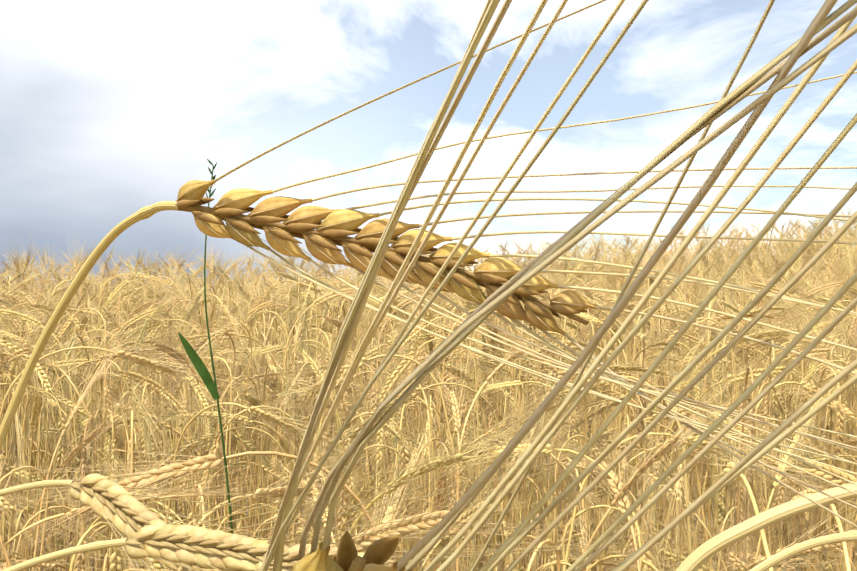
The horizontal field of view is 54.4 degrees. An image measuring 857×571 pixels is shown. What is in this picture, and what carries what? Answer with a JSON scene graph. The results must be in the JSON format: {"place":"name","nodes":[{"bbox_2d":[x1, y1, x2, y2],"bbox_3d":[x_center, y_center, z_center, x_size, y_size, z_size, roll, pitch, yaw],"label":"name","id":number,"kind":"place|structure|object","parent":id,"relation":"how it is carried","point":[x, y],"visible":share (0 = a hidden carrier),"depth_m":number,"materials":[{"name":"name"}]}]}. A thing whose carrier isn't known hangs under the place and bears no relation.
{"place":"outdoors","nodes":[
{"label":"outdoors","id":0,"kind":"place"},
{"bbox_2d":[0,297,856,570],"bbox_3d":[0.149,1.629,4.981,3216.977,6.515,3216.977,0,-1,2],"label":"field ground","id":1,"kind":"structure","parent":0,"point":[499,475],"depth_m":2.85,"materials":[{"name":"soil"}]},
{"bbox_2d":[178,159,233,533],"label":"weed grass","id":2,"kind":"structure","parent":1,"relation":"on","point":[202,370],"depth_m":0.30,"materials":[{"name":"green plant"}]},
{"bbox_2d":[0,459,422,570],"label":"barley plant","id":3,"kind":"object","parent":1,"relation":"on","point":[126,513],"visible":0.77,"depth_m":0.29,"materials":[{"name":"yellow plant"}]},
{"bbox_2d":[1,373,651,570],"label":"barley plant","id":4,"kind":"object","parent":1,"relation":"on","point":[205,547],"visible":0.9,"depth_m":0.26,"materials":[{"name":"yellow plant"}]},
{"bbox_2d":[0,205,856,570],"bbox_3d":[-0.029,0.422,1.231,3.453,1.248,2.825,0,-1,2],"label":"barley field plants","id":5,"kind":"object","parent":1,"relation":"on","point":[136,378],"visible":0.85,"depth_m":1.24,"materials":[{"name":"beige plant"}]},
{"bbox_2d":[0,0,856,527],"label":"barley plant","id":6,"kind":"object","parent":1,"relation":"on","point":[336,228],"visible":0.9,"depth_m":0.16,"materials":[{"name":"yellow plant"}]},
{"bbox_2d":[240,325,790,570],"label":"barley plant","id":7,"kind":"object","parent":1,"relation":"on","point":[294,551],"visible":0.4,"depth_m":0.25,"materials":[{"name":"yellow plant"}]},
{"bbox_2d":[259,0,856,570],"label":"barley plant","id":8,"kind":"object","parent":1,"relation":"on","point":[373,558],"visible":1,"depth_m":0.04,"materials":[{"name":"yellow plant"}]},
{"bbox_2d":[676,482,856,570],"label":"barley plant","id":9,"kind":"object","parent":1,"relation":"on","point":[697,558],"visible":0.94,"depth_m":0.17,"materials":[{"name":"yellow plant"}]},
{"bbox_2d":[749,530,856,570],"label":"barley plant","id":10,"kind":"object","parent":1,"relation":"on","point":[795,549],"visible":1,"depth_m":0.22,"materials":[{"name":"yellow plant"}]},
{"bbox_2d":[0,0,856,296],"label":"sky","id":11,"kind":"structure","parent":0,"point":[108,108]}
]}

